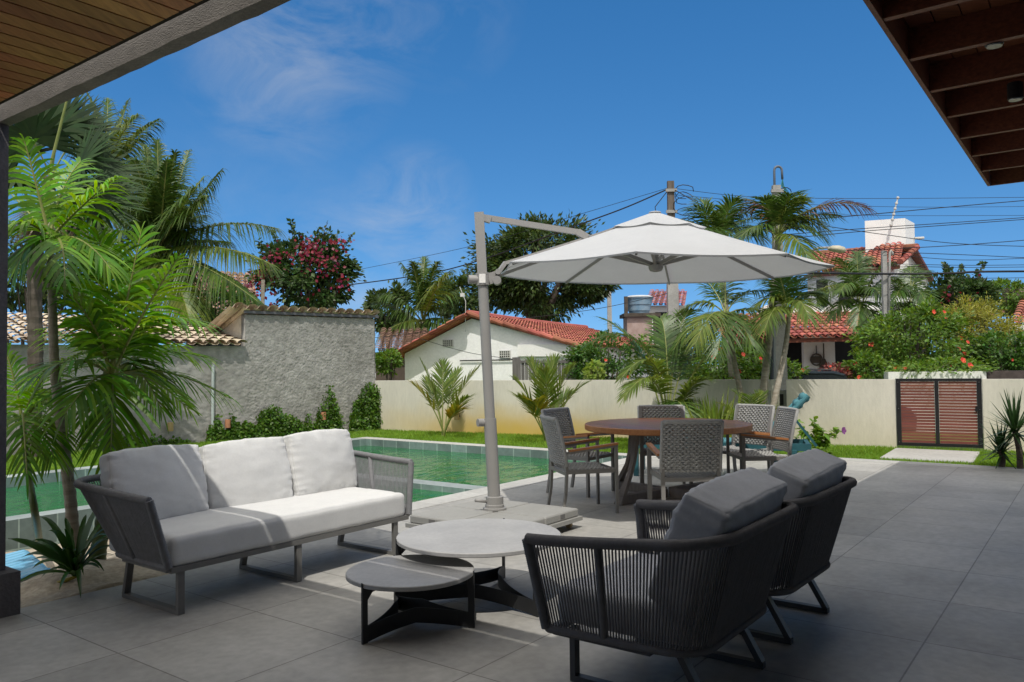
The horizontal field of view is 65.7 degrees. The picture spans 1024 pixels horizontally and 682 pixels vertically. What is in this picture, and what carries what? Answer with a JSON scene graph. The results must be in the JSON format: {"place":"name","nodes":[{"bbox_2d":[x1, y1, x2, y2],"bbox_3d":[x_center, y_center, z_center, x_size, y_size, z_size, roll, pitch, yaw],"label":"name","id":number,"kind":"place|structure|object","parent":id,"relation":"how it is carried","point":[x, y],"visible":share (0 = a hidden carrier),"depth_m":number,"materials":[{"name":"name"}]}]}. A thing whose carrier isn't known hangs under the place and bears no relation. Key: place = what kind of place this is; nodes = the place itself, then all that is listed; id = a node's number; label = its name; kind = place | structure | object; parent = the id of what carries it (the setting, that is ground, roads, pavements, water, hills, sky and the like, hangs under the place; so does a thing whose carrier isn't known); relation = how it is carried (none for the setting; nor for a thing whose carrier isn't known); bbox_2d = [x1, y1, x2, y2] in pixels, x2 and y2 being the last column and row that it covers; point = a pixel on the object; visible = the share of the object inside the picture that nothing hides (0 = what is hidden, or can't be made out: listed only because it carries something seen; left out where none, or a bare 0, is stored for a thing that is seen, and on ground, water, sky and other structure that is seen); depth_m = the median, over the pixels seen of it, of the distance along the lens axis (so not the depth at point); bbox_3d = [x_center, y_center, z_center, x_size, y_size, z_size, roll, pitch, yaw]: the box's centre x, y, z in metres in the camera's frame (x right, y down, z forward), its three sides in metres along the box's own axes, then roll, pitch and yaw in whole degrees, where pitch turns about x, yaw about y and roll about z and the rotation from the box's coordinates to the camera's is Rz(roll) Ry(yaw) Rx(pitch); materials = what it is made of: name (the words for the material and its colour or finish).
{"place":"outdoors","nodes":[
{"label":"outdoors","id":0,"kind":"place"},
{"bbox_2d":[6,539,168,607],"bbox_3d":[-5.176,1.793,4.664,3.230,0.411,7.950,-2,-2,37],"label":"sand bed","id":1,"kind":"object","parent":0,"point":[39,589],"visible":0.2,"depth_m":5.45,"materials":[{"name":"beige sand"}]},
{"bbox_2d":[5,550,50,578],"bbox_3d":[-3.976,1.783,6.268,0.505,0.067,1.363,1,-2,-37],"label":"pool mat","id":2,"kind":"object","parent":1,"relation":"on","point":[24,565],"visible":0.65,"depth_m":6.26,"materials":[{"name":"blue plastic"}]},
{"bbox_2d":[6,341,94,541],"bbox_3d":[-3.901,0.951,6.245,0.823,1.901,2.623,1,-2,-40],"label":"areca palm","id":3,"kind":"object","parent":1,"relation":"on","point":[24,419],"visible":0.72,"depth_m":5.63,"materials":[{"name":"green plant"}]},
{"bbox_2d":[8,512,112,596],"bbox_3d":[-3.007,1.401,5.295,0.639,0.515,0.876,0,-2,-29],"label":"strap leaf plant","id":4,"kind":"object","parent":1,"relation":"on","point":[68,557],"visible":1,"depth_m":5.38,"materials":[{"name":"green plant"}]},
{"bbox_2d":[8,133,132,548],"bbox_3d":[-3.426,0.133,5.753,1.848,3.233,0.917,-2,-2,29],"label":"areca palm","id":5,"kind":"object","parent":1,"relation":"on","point":[50,237],"visible":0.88,"depth_m":5.72,"materials":[{"name":"green plant"}]},
{"bbox_2d":[7,204,242,559],"bbox_3d":[-3.095,0.351,6.033,1.887,2.828,1.726,-1,-2,0],"label":"areca palm","id":6,"kind":"object","parent":1,"relation":"on","point":[98,319],"visible":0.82,"depth_m":5.79,"materials":[{"name":"green plant"}]},
{"bbox_2d":[0,0,289,617],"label":"veranda house","id":7,"kind":"structure","parent":0,"point":[53,53],"depth_m":3.80,"materials":[{"name":"paint"}]},
{"bbox_2d":[863,0,1023,185],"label":"timber eaves","id":8,"kind":"object","parent":7,"relation":"attached to","point":[962,75],"visible":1,"depth_m":5.81,"materials":[{"name":"brown wood"}]},
{"bbox_2d":[1007,81,1023,101],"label":"spotlight","id":9,"kind":"object","parent":8,"relation":"attached to","point":[1015,92],"visible":1,"depth_m":6.19,"materials":[{"name":"black metal"}]},
{"bbox_2d":[7,302,379,345],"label":"tiled roof","id":10,"kind":"structure","parent":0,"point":[227,321],"depth_m":16.88,"materials":[{"name":"tile"}]},
{"bbox_2d":[6,474,486,551],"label":"pool wall","id":11,"kind":"structure","parent":0,"point":[19,526],"depth_m":8.07,"materials":[{"name":"tile"}]},
{"bbox_2d":[6,446,585,516],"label":"pool water","id":12,"kind":"structure","parent":0,"point":[453,467],"depth_m":11.97,"materials":[{"name":"green liquid"}]},
{"bbox_2d":[6,439,625,487],"bbox_3d":[-4.764,2.455,8.616,6.130,1.350,14.200,-2,-2,37],"label":"pool basin","id":13,"kind":"object","parent":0,"point":[435,447],"visible":0.06,"depth_m":14.09,"materials":[{"name":"tile"}]},
{"bbox_2d":[360,437,655,510],"bbox_3d":[-2.074,1.996,12.222,6.760,0.280,7.420,-2,-2,37],"label":"pool coping","id":14,"kind":"object","parent":13,"relation":"on","point":[421,504],"visible":0.14,"depth_m":9.81,"materials":[{"name":"stone"}]},
{"bbox_2d":[357,483,454,501],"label":"pool bay water","id":15,"kind":"structure","parent":0,"point":[419,494],"depth_m":9.78,"materials":[{"name":"green liquid"}]},
{"bbox_2d":[0,454,1023,681],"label":"terrace floor","id":16,"kind":"structure","parent":0,"point":[921,579],"depth_m":4.54,"materials":[{"name":"tile"}]},
{"bbox_2d":[73,429,413,614],"bbox_3d":[-1.817,1.175,5.747,1.053,0.955,2.308,-2,-2,37],"label":"sofa","id":17,"kind":"object","parent":16,"relation":"on","point":[179,510],"visible":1,"depth_m":5.43,"materials":[{"name":"grey fabric"}]},
{"bbox_2d":[346,554,474,644],"bbox_3d":[-0.566,1.438,4.444,0.718,0.319,0.715,-1,-2,0],"label":"coffee table","id":18,"kind":"object","parent":16,"relation":"on","point":[395,574],"visible":0.98,"depth_m":4.38,"materials":[{"name":"stone"}]},
{"bbox_2d":[396,518,560,616],"bbox_3d":[-0.204,1.407,4.952,1.026,0.404,1.026,-1,-2,0],"label":"coffee table","id":19,"kind":"object","parent":16,"relation":"on","point":[480,538],"visible":0.8,"depth_m":4.84,"materials":[{"name":"stone"}]},
{"bbox_2d":[541,407,614,497],"bbox_3d":[0.743,1.254,9.104,0.669,0.952,0.600,-2,-2,37],"label":"dining chair","id":20,"kind":"object","parent":16,"relation":"on","point":[567,427],"visible":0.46,"depth_m":9.13,"materials":[{"name":"beige metal"}]},
{"bbox_2d":[540,414,618,512],"bbox_3d":[0.651,1.219,7.950,0.669,0.952,0.600,0,-2,-13],"label":"dining chair","id":21,"kind":"object","parent":16,"relation":"on","point":[557,445],"visible":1,"depth_m":7.75,"materials":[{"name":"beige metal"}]},
{"bbox_2d":[405,211,834,527],"bbox_3d":[1.236,0.213,7.324,2.938,2.902,3.375,-2,-2,38],"label":"parasol","id":22,"kind":"object","parent":16,"relation":"on","point":[654,247],"visible":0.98,"depth_m":7.08,"materials":[{"name":"fabric"}]},
{"bbox_2d":[522,467,798,681],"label":"rope armchair","id":23,"kind":"object","parent":16,"relation":"on","point":[706,574],"visible":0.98,"depth_m":3.33,"materials":[{"name":"fabric"}]},
{"bbox_2d":[637,405,692,483],"bbox_3d":[1.802,1.250,9.410,0.600,0.952,0.669,-1,-2,6],"label":"dining chair","id":24,"kind":"object","parent":16,"relation":"on","point":[645,411],"visible":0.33,"depth_m":9.67,"materials":[{"name":"grey wicker"}]},
{"bbox_2d":[585,418,752,505],"bbox_3d":[1.706,1.308,8.683,1.800,0.812,1.800,-1,-2,0],"label":"dining table","id":25,"kind":"object","parent":16,"relation":"on","point":[634,429],"visible":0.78,"depth_m":8.39,"materials":[{"name":"brown wood"}]},
{"bbox_2d":[646,419,723,521],"bbox_3d":[1.617,1.189,7.380,0.600,0.952,0.669,-1,-2,-2],"label":"dining chair","id":26,"kind":"object","parent":16,"relation":"on","point":[706,462],"visible":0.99,"depth_m":7.14,"materials":[{"name":"beige metal"}]},
{"bbox_2d":[634,392,817,475],"bbox_3d":[2.726,1.211,10.364,2.327,1.063,0.780,-1,-2,17],"label":"sun lounger","id":27,"kind":"object","parent":16,"relation":"on","point":[800,400],"visible":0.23,"depth_m":9.90,"materials":[{"name":"teal plastic"}]},
{"bbox_2d":[633,448,856,644],"bbox_3d":[1.385,1.107,4.537,0.954,0.937,1.141,-2,-2,38],"label":"rope armchair","id":28,"kind":"object","parent":16,"relation":"on","point":[820,486],"visible":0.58,"depth_m":4.18,"materials":[{"name":"fabric"}]},
{"bbox_2d":[723,404,774,471],"bbox_3d":[2.709,1.239,9.402,0.669,0.952,0.600,1,-2,-35],"label":"dining chair","id":29,"kind":"object","parent":16,"relation":"on","point":[758,420],"visible":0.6,"depth_m":9.50,"materials":[{"name":"grey wicker"}]},
{"bbox_2d":[726,406,799,472],"bbox_3d":[2.800,1.220,8.818,0.669,0.952,0.600,-1,-2,-2],"label":"dining chair","id":30,"kind":"object","parent":16,"relation":"on","point":[783,431],"visible":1,"depth_m":8.80,"materials":[{"name":"grey wicker"}]},
{"bbox_2d":[779,454,1023,470],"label":"terrace edge","id":31,"kind":"object","parent":16,"relation":"on","point":[933,464],"depth_m":11.08,"materials":[{"name":"stone"}]},
{"bbox_2d":[786,416,845,454],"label":"leafy shrub","id":32,"kind":"object","parent":31,"relation":"on","point":[818,437],"visible":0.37,"depth_m":12.10,"materials":[{"name":"green plant"}]},
{"bbox_2d":[6,428,1023,474],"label":"lawn","id":33,"kind":"structure","parent":0,"point":[933,447],"depth_m":13.62,"materials":[{"name":"plant"}]},
{"bbox_2d":[8,93,154,457],"bbox_3d":[-7.822,-1.149,13.284,3.538,6.828,2.836,-1,-2,0],"label":"fan palm","id":34,"kind":"object","parent":33,"relation":"on","point":[82,129],"visible":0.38,"depth_m":13.41,"materials":[{"name":"green plant"}]},
{"bbox_2d":[43,101,67,224],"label":"bare frond stalk","id":35,"kind":"object","parent":34,"relation":"attached to","point":[58,134],"visible":0.45,"depth_m":11.35,"materials":[{"name":"plant"}]},
{"bbox_2d":[79,425,190,449],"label":"creeper","id":36,"kind":"object","parent":33,"relation":"on","point":[176,440],"visible":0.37,"depth_m":15.14,"materials":[{"name":"green plant"}]},
{"bbox_2d":[6,314,375,455],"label":"stucco wall","id":37,"kind":"structure","parent":33,"relation":"on","point":[294,366],"depth_m":16.96,"materials":[{"name":"grey stone"}]},
{"bbox_2d":[211,365,214,428],"bbox_3d":[-6.063,1.254,16.059,0.067,1.550,0.060,-1,-2,0],"label":"drain pipe","id":38,"kind":"object","parent":37,"relation":"attached to","point":[212,398],"visible":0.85,"depth_m":16.04,"materials":[{"name":"plastic"}]},
{"bbox_2d":[204,414,230,441],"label":"creeper","id":39,"kind":"object","parent":33,"relation":"on","point":[217,433],"visible":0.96,"depth_m":16.04,"materials":[{"name":"green plant"}]},
{"bbox_2d":[228,412,258,439],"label":"creeper","id":40,"kind":"object","parent":33,"relation":"on","point":[244,429],"visible":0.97,"depth_m":16.37,"materials":[{"name":"green plant"}]},
{"bbox_2d":[254,404,306,437],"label":"bush","id":41,"kind":"object","parent":33,"relation":"on","point":[264,424],"visible":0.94,"depth_m":16.90,"materials":[{"name":"green plant"}]},
{"bbox_2d":[313,383,345,429],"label":"creeper","id":42,"kind":"object","parent":33,"relation":"on","point":[334,421],"visible":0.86,"depth_m":17.76,"materials":[{"name":"green plant"}]},
{"bbox_2d":[347,382,382,431],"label":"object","id":43,"kind":"object","parent":33,"relation":"on","point":[357,421],"visible":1,"depth_m":18.38,"materials":[{"name":"green plant"}]},
{"bbox_2d":[375,347,403,379],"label":"bush","id":44,"kind":"object","parent":33,"relation":"on","point":[382,362],"visible":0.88,"depth_m":20.34,"materials":[{"name":"green plant"}]},
{"bbox_2d":[410,356,481,436],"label":"young palm","id":45,"kind":"object","parent":33,"relation":"on","point":[435,391],"visible":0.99,"depth_m":16.66,"materials":[{"name":"green plant"}]},
{"bbox_2d":[512,357,576,379],"bbox_3d":[0.796,1.368,19.310,1.642,1.961,0.172,-1,-2,17],"label":"board fence","id":46,"kind":"object","parent":33,"relation":"on","point":[519,370],"visible":0.23,"depth_m":19.48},
{"bbox_2d":[508,352,592,441],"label":"young palm","id":47,"kind":"object","parent":33,"relation":"on","point":[547,387],"visible":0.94,"depth_m":15.01,"materials":[{"name":"green plant"}]},
{"bbox_2d":[375,379,780,437],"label":"garden wall","id":48,"kind":"structure","parent":33,"relation":"on","point":[405,406],"depth_m":16.87,"materials":[{"name":"paint"}]},
{"bbox_2d":[582,358,607,379],"bbox_3d":[1.844,1.330,17.573,0.593,1.905,0.602,-1,-2,0],"label":"croton","id":49,"kind":"object","parent":33,"relation":"on","point":[589,369],"visible":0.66,"depth_m":17.53,"materials":[{"name":"green plant"}]},
{"bbox_2d":[560,329,647,379],"bbox_3d":[2.145,1.027,18.870,2.113,2.611,1.922,-2,-2,38],"label":"hedge bush","id":50,"kind":"object","parent":33,"relation":"on","point":[587,352],"visible":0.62,"depth_m":18.66,"materials":[{"name":"green plant"}]},
{"bbox_2d":[580,307,722,417],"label":"coconut palm","id":51,"kind":"object","parent":33,"relation":"on","point":[652,379],"visible":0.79,"depth_m":13.94,"materials":[{"name":"green plant"}]},
{"bbox_2d":[626,328,738,379],"bbox_3d":[4.548,0.917,20.435,2.965,2.885,2.968,1,-2,-41],"label":"hedge bush","id":52,"kind":"object","parent":33,"relation":"on","point":[644,337],"visible":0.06,"depth_m":20.38,"materials":[{"name":"green plant"}]},
{"bbox_2d":[653,386,777,437],"bbox_3d":[3.395,1.296,13.458,2.344,1.130,2.518,-1,-2,0],"label":"striped plant","id":53,"kind":"object","parent":33,"relation":"on","point":[712,412],"visible":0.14,"depth_m":13.13,"materials":[{"name":"green plant"}]},
{"bbox_2d":[678,339,762,379],"bbox_3d":[4.723,1.082,17.410,2.374,2.357,2.472,-2,-2,37],"label":"hibiscus bush","id":54,"kind":"object","parent":33,"relation":"on","point":[748,364],"visible":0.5,"depth_m":16.92,"materials":[{"name":"green plant"}]},
{"bbox_2d":[665,282,784,403],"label":"areca palm","id":55,"kind":"object","parent":33,"relation":"on","point":[733,322],"visible":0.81,"depth_m":13.87,"materials":[{"name":"green plant"}]},
{"bbox_2d":[715,388,775,419],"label":"areca clump","id":56,"kind":"object","parent":33,"relation":"on","point":[756,398],"visible":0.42,"depth_m":13.16,"materials":[{"name":"green plant"}]},
{"bbox_2d":[771,165,791,389],"bbox_3d":[5.278,-0.637,15.426,0.413,5.613,0.180,-1,-2,0],"label":"utility pole","id":57,"kind":"object","parent":33,"relation":"on","point":[778,340],"visible":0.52,"depth_m":15.34,"materials":[{"name":"concrete"}]},
{"bbox_2d":[756,358,810,378],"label":"hibiscus bush","id":58,"kind":"object","parent":33,"relation":"on","point":[796,371],"visible":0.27,"depth_m":16.76,"materials":[{"name":"green plant"}]},
{"bbox_2d":[739,274,841,420],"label":"areca palm","id":59,"kind":"object","parent":33,"relation":"on","point":[786,294],"visible":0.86,"depth_m":13.81,"materials":[{"name":"green plant"}]},
{"bbox_2d":[731,189,879,414],"bbox_3d":[5.180,-0.592,14.229,2.690,4.413,2.095,-2,-2,27],"label":"areca palm","id":60,"kind":"object","parent":33,"relation":"on","point":[777,210],"visible":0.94,"depth_m":14.17,"materials":[{"name":"green plant"}]},
{"bbox_2d":[818,361,852,378],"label":"red leaf bush","id":61,"kind":"object","parent":33,"relation":"on","point":[833,368],"visible":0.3,"depth_m":17.12,"materials":[{"name":"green plant"}]},
{"bbox_2d":[786,379,896,447],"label":"garden wall","id":62,"kind":"structure","parent":33,"relation":"on","point":[862,411],"depth_m":13.76,"materials":[{"name":"paint"}]},
{"bbox_2d":[836,346,898,378],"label":"flowering bush","id":63,"kind":"object","parent":33,"relation":"on","point":[868,363],"visible":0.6,"depth_m":16.99,"materials":[{"name":"green plant"}]},
{"bbox_2d":[870,354,999,378],"bbox_3d":[9.031,1.228,16.860,2.780,1.929,2.667,-1,-2,0],"label":"flowering bush","id":64,"kind":"object","parent":33,"relation":"on","point":[925,364],"visible":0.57,"depth_m":16.47,"materials":[{"name":"green plant"}]},
{"bbox_2d":[884,371,986,432],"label":"planter wall","id":65,"kind":"structure","parent":33,"relation":"on","point":[935,374],"depth_m":16.20,"materials":[{"name":"white paint"}]},
{"bbox_2d":[972,420,1023,468],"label":"spiky plant","id":66,"kind":"object","parent":33,"relation":"on","point":[1003,456],"visible":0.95,"depth_m":10.72,"materials":[{"name":"green plant"}]},
{"bbox_2d":[982,379,1023,451],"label":"garden wall","id":67,"kind":"structure","parent":33,"relation":"on","point":[993,390],"depth_m":12.73,"materials":[{"name":"paint"}]},
{"bbox_2d":[896,378,983,447],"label":"slatted gate","id":68,"kind":"structure","parent":67,"relation":"attached to","point":[954,405],"depth_m":13.10,"materials":[{"name":"brown wood"}]},
{"bbox_2d":[986,370,1023,378],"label":"brick wall","id":69,"kind":"structure","parent":33,"relation":"on","point":[1018,374],"depth_m":15.86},
{"bbox_2d":[7,0,1023,364],"label":"sky","id":70,"kind":"structure","parent":0,"point":[391,124],"materials":[{"name":"blue"}]},
{"bbox_2d":[619,296,660,343],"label":"tank tower","id":71,"kind":"structure","parent":0,"point":[635,323],"depth_m":32.53,"materials":[{"name":"paint"}]},
{"bbox_2d":[628,295,653,312],"bbox_3d":[5.298,-1.521,33.062,1.230,0.783,1.230,-1,-2,0],"label":"water tank","id":72,"kind":"object","parent":71,"relation":"on","point":[641,306],"visible":0.82,"depth_m":32.62,"materials":[{"name":"plastic"}]},
{"bbox_2d":[648,289,686,378],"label":"white house","id":73,"kind":"structure","parent":0,"point":[662,309],"depth_m":36.52,"materials":[{"name":"white paint"}]},
{"bbox_2d":[678,193,771,376],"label":"areca palm","id":74,"kind":"object","parent":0,"point":[721,219],"visible":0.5,"depth_m":16.32,"materials":[{"name":"green plant"}]},
{"bbox_2d":[714,196,933,372],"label":"two storey house","id":75,"kind":"structure","parent":0,"point":[803,344],"depth_m":29.53,"materials":[{"name":"paint"}]},
{"bbox_2d":[880,448,978,463],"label":"path","id":76,"kind":"structure","parent":0,"point":[911,454],"depth_m":12.18,"materials":[{"name":"white concrete"}]},
{"bbox_2d":[971,387,1023,468],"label":"spiky plant","id":77,"kind":"object","parent":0,"point":[1015,422],"visible":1,"depth_m":10.54,"materials":[{"name":"green plant"}]},
{"label":"ground","id":78,"kind":"structure","parent":0,"visible":0},
{"bbox_2d":[7,217,109,344],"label":"background tree","id":79,"kind":"object","parent":78,"relation":"on","point":[20,300],"visible":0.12,"depth_m":21.84,"materials":[{"name":"green plant"}]},
{"bbox_2d":[58,92,167,300],"bbox_3d":[-12.624,-2.817,24.732,3.675,11.028,4.780,0,-2,-28],"label":"coconut palm","id":80,"kind":"object","parent":78,"relation":"on","point":[130,142],"visible":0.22,"depth_m":24.87,"materials":[{"name":"green plant"}]},
{"bbox_2d":[91,137,286,327],"bbox_3d":[-8.331,-1.571,20.163,4.634,8.166,6.518,0,-2,-24],"label":"coconut palm","id":81,"kind":"object","parent":78,"relation":"on","point":[169,218],"visible":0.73,"depth_m":18.96,"materials":[{"name":"green plant"}]},
{"bbox_2d":[174,269,255,321],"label":"brown roof house","id":82,"kind":"structure","parent":78,"relation":"on","point":[238,277],"depth_m":31.53,"materials":[{"name":"tile"}]},
{"bbox_2d":[193,283,259,326],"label":"green tree","id":83,"kind":"object","parent":78,"relation":"on","point":[219,312],"visible":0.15,"depth_m":22.50,"materials":[{"name":"green plant"}]},
{"bbox_2d":[242,218,366,308],"bbox_3d":[-6.308,-0.587,24.015,3.750,6.378,3.363,-1,-2,0],"label":"bougainvillea","id":84,"kind":"object","parent":78,"relation":"on","point":[301,276],"visible":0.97,"depth_m":23.55,"materials":[{"name":"green plant"}]},
{"bbox_2d":[360,279,411,351],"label":"distant tree","id":85,"kind":"object","parent":78,"relation":"on","point":[399,292],"visible":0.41,"depth_m":37.72,"materials":[{"name":"green plant"}]},
{"bbox_2d":[375,328,428,380],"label":"shed","id":86,"kind":"structure","parent":78,"relation":"on","point":[401,371],"depth_m":25.26,"materials":[{"name":"brown tile"}]},
{"bbox_2d":[371,256,468,349],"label":"coconut palm","id":87,"kind":"object","parent":78,"relation":"on","point":[425,288],"visible":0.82,"depth_m":27.07,"materials":[{"name":"green plant"}]},
{"bbox_2d":[434,269,490,322],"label":"distant tree","id":88,"kind":"object","parent":78,"relation":"on","point":[461,282],"visible":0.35,"depth_m":36.35,"materials":[{"name":"green plant"}]},
{"bbox_2d":[395,288,657,379],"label":"white gabled house","id":89,"kind":"structure","parent":78,"relation":"on","point":[512,336],"depth_m":22.05,"materials":[{"name":"paint"}]},
{"bbox_2d":[458,210,621,322],"bbox_3d":[1.245,-1.483,33.020,6.787,8.510,5.698,-1,-2,20],"label":"mango tree","id":90,"kind":"object","parent":78,"relation":"on","point":[529,298],"visible":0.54,"depth_m":32.31,"materials":[{"name":"green plant"}]},
{"bbox_2d":[655,181,698,373],"bbox_3d":[5.085,-1.219,24.001,1.440,7.321,0.353,-1,-2,0],"label":"utility pole","id":91,"kind":"object","parent":78,"relation":"on","point":[672,295],"visible":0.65,"depth_m":24.00,"materials":[{"name":"concrete"}]},
{"bbox_2d":[352,190,664,284],"bbox_3d":[-2.015,-3.365,28.626,16.265,2.114,0.359,-2,-2,35],"label":"wire","id":92,"kind":"object","parent":91,"relation":"attached to","point":[529,242],"visible":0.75,"depth_m":26.53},
{"bbox_2d":[674,188,1023,198],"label":"wire","id":93,"kind":"object","parent":91,"relation":"attached to","point":[869,198],"visible":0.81,"depth_m":25.08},
{"bbox_2d":[741,368,916,417],"bbox_3d":[6.738,1.418,17.762,4.200,1.618,1.780,-2,-2,28],"label":"parked car","id":94,"kind":"object","parent":78,"relation":"on","point":[814,373],"visible":0.04,"depth_m":16.94,"materials":[{"name":"paint"}]},
{"bbox_2d":[815,250,904,375],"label":"areca palm","id":95,"kind":"object","parent":78,"relation":"on","point":[853,286],"visible":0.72,"depth_m":21.62,"materials":[{"name":"green plant"}]},
{"bbox_2d":[881,250,893,367],"bbox_3d":[9.748,-0.046,20.473,0.289,4.640,0.191,-1,-2,0],"label":"concrete post","id":96,"kind":"object","parent":78,"relation":"on","point":[886,285],"visible":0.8,"depth_m":20.50,"materials":[{"name":"grey concrete"}]},
{"bbox_2d":[807,270,1023,274],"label":"wire","id":97,"kind":"object","parent":96,"relation":"attached to","point":[938,273],"visible":0.94,"depth_m":20.46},
{"bbox_2d":[842,293,986,371],"bbox_3d":[9.434,0.554,18.655,2.992,3.367,2.916,-1,-2,0],"label":"flowering bush","id":98,"kind":"object","parent":78,"relation":"on","point":[905,348],"visible":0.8,"depth_m":18.21,"materials":[{"name":"green plant"}]},
{"bbox_2d":[874,265,955,353],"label":"tree","id":99,"kind":"object","parent":78,"relation":"on","point":[910,291],"visible":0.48,"depth_m":22.14,"materials":[{"name":"green plant"}]},
{"bbox_2d":[922,261,1004,367],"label":"tree","id":100,"kind":"object","parent":78,"relation":"on","point":[979,287],"visible":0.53,"depth_m":22.77,"materials":[{"name":"green plant"}]},
{"bbox_2d":[923,290,1023,366],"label":"olive bush","id":101,"kind":"object","parent":78,"relation":"on","point":[1003,325],"visible":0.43,"depth_m":19.55,"materials":[{"name":"green plant"}]},
{"bbox_2d":[951,327,1023,370],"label":"dark bush","id":102,"kind":"object","parent":78,"relation":"on","point":[1006,356],"visible":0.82,"depth_m":18.07,"materials":[{"name":"green plant"}]},
{"bbox_2d":[985,287,1023,369],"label":"red roof house","id":103,"kind":"structure","parent":78,"relation":"on","point":[1021,310],"depth_m":24.91,"materials":[{"name":"ceramic"}]},
{"bbox_2d":[987,276,1023,327],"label":"green tree","id":104,"kind":"object","parent":78,"relation":"on","point":[1010,305],"visible":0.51,"depth_m":26.53,"materials":[{"name":"green plant"}]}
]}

